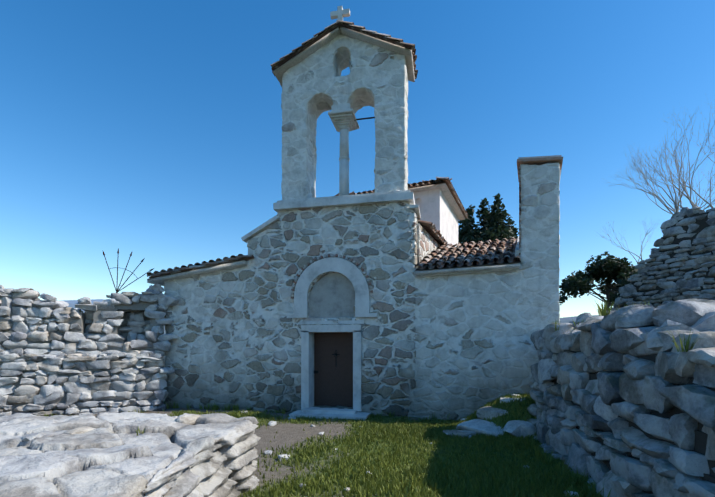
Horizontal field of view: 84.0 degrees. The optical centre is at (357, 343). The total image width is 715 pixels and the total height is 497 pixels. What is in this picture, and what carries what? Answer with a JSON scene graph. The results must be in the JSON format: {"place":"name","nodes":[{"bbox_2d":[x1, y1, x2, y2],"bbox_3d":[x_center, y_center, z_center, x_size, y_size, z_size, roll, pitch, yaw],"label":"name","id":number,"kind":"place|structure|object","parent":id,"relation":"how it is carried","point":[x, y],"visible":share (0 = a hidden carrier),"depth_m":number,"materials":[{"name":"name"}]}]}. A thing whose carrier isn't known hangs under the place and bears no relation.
{"place":"outdoors","nodes":[
{"label":"outdoors","id":0,"kind":"place"},
{"bbox_2d":[60,299,598,496],"bbox_3d":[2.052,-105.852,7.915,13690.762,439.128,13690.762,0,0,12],"label":"ground","id":1,"kind":"structure","parent":0,"point":[288,433],"depth_m":6.75,"materials":[{"name":"green plant"}]},
{"bbox_2d":[0,297,163,414],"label":"ruin wall","id":2,"kind":"structure","parent":1,"relation":"on","point":[140,306],"depth_m":9.77,"materials":[{"name":"grey stone"}]},
{"bbox_2d":[0,284,179,416],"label":"ruin wall stones","id":3,"kind":"object","parent":2,"relation":"on","point":[81,352],"visible":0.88,"depth_m":9.52,"materials":[{"name":"stone"}]},
{"bbox_2d":[103,248,153,292],"bbox_3d":[-5.725,-1.712,9.942,1.276,1.369,0.050,0,0,-3],"label":"plant stalk","id":4,"kind":"object","parent":2,"relation":"on","point":[117,290],"visible":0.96,"depth_m":9.93,"materials":[{"name":"black metal"}]},
{"bbox_2d":[0,412,260,496],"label":"stone wall","id":5,"kind":"structure","parent":1,"relation":"on","point":[166,455],"depth_m":3.52,"materials":[{"name":"stone"}]},
{"bbox_2d":[21,414,200,441],"bbox_3d":[-5.139,0.893,4.153,6.472,0.175,1.804,0,0,2],"label":"loose rock","id":6,"kind":"object","parent":5,"relation":"on","point":[189,419],"visible":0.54,"depth_m":3.98,"materials":[{"name":"stone"}]},
{"bbox_2d":[36,392,559,459],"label":"grass","id":7,"kind":"structure","parent":1,"relation":"on","point":[369,429],"depth_m":7.22,"materials":[{"name":"green plant"}]},
{"bbox_2d":[147,6,562,420],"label":"church","id":8,"kind":"structure","parent":1,"relation":"on","point":[388,294],"depth_m":9.45,"materials":[{"name":"stone"}]},
{"bbox_2d":[314,332,352,406],"bbox_3d":[-0.547,0.633,9.925,1.180,1.880,0.050,0,0,12],"label":"door","id":9,"kind":"structure","parent":8,"relation":"in","point":[333,385],"depth_m":9.91,"materials":[{"name":"paint"}]},
{"bbox_2d":[180,394,578,495],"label":"ground stones","id":10,"kind":"object","parent":1,"relation":"on","point":[271,423],"visible":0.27,"depth_m":6.12,"materials":[{"name":"stone"}]},
{"bbox_2d":[166,300,702,496],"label":"weed tufts","id":11,"kind":"object","parent":1,"relation":"on","point":[601,312],"visible":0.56,"depth_m":5.56,"materials":[{"name":"green plant"}]},
{"bbox_2d":[458,205,483,246],"bbox_3d":[6.691,-2.865,23.545,5.514,10.808,5.588,0,0,-7],"label":"conifer tree","id":12,"kind":"object","parent":1,"relation":"on","point":[467,232],"visible":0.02,"depth_m":23.49,"materials":[{"name":"green plant"}]},
{"bbox_2d":[475,198,489,238],"bbox_3d":[7.733,-3.292,24.792,5.283,11.684,5.350,0,0,-37],"label":"conifer tree","id":13,"kind":"object","parent":1,"relation":"on","point":[483,210],"visible":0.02,"depth_m":24.43,"materials":[{"name":"green plant"}]},
{"bbox_2d":[443,396,536,436],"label":"rocks","id":14,"kind":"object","parent":1,"relation":"on","point":[517,428],"depth_m":7.27,"materials":[{"name":"stone"}]},
{"bbox_2d":[477,193,517,243],"bbox_3d":[8.484,-3.138,23.528,5.356,11.198,5.327,0,0,12],"label":"conifer tree","id":15,"kind":"object","parent":1,"relation":"on","point":[499,228],"visible":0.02,"depth_m":22.79,"materials":[{"name":"green plant"}]},
{"bbox_2d":[510,223,518,238],"bbox_3d":[10.197,-2.632,25.567,5.899,10.523,5.148,0,0,12],"label":"conifer tree","id":16,"kind":"object","parent":1,"relation":"on","point":[515,231],"depth_m":25.25,"materials":[{"name":"green plant"}]},
{"bbox_2d":[559,251,637,310],"bbox_3d":[21.182,-3.717,33.032,9.435,7.450,7.910,0,0,12],"label":"tree","id":17,"kind":"object","parent":1,"relation":"on","point":[618,271],"visible":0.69,"depth_m":32.08,"materials":[{"name":"green plant"}]},
{"bbox_2d":[527,298,714,496],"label":"retaining wall stones","id":18,"kind":"object","parent":1,"relation":"on","point":[638,391],"visible":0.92,"depth_m":4.03,"materials":[{"name":"stone"}]},
{"bbox_2d":[597,218,663,263],"bbox_3d":[24.359,-5.505,32.333,9.170,10.310,4.585,0,0,33],"label":"bare shrub","id":19,"kind":"object","parent":1,"relation":"on","point":[641,241],"visible":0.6,"depth_m":32.94,"materials":[{"name":"grey plant"}]},
{"bbox_2d":[549,351,714,493],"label":"retaining wall","id":20,"kind":"structure","parent":1,"relation":"on","point":[700,443],"depth_m":3.51,"materials":[{"name":"grey stone"}]},
{"bbox_2d":[604,119,714,214],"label":"bare tree","id":21,"kind":"object","parent":1,"relation":"on","point":[675,202],"visible":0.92,"depth_m":24.78,"materials":[{"name":"grey plant"}]},
{"bbox_2d":[625,104,714,207],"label":"bare tree","id":22,"kind":"object","parent":1,"relation":"on","point":[688,197],"visible":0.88,"depth_m":24.60,"materials":[{"name":"grey plant"}]},
{"bbox_2d":[666,160,714,212],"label":"bare tree","id":23,"kind":"object","parent":1,"relation":"on","point":[713,201],"visible":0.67,"depth_m":25.32,"materials":[{"name":"grey plant"}]},
{"bbox_2d":[0,0,714,317],"label":"sky","id":24,"kind":"structure","parent":0,"point":[151,130],"materials":[{"name":"blue"}]},
{"bbox_2d":[238,441,602,496],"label":"grass","id":25,"kind":"structure","parent":0,"point":[466,475],"depth_m":4.92,"materials":[{"name":"green plant"}]},
{"bbox_2d":[618,211,714,307],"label":"ruin wall","id":26,"kind":"structure","parent":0,"point":[702,224],"depth_m":20.98,"materials":[{"name":"grey stone"}]},
{"bbox_2d":[610,207,714,310],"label":"ruin wall stones","id":27,"kind":"object","parent":26,"relation":"attached to","point":[705,237],"visible":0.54,"depth_m":21.16,"materials":[{"name":"grey stone"}]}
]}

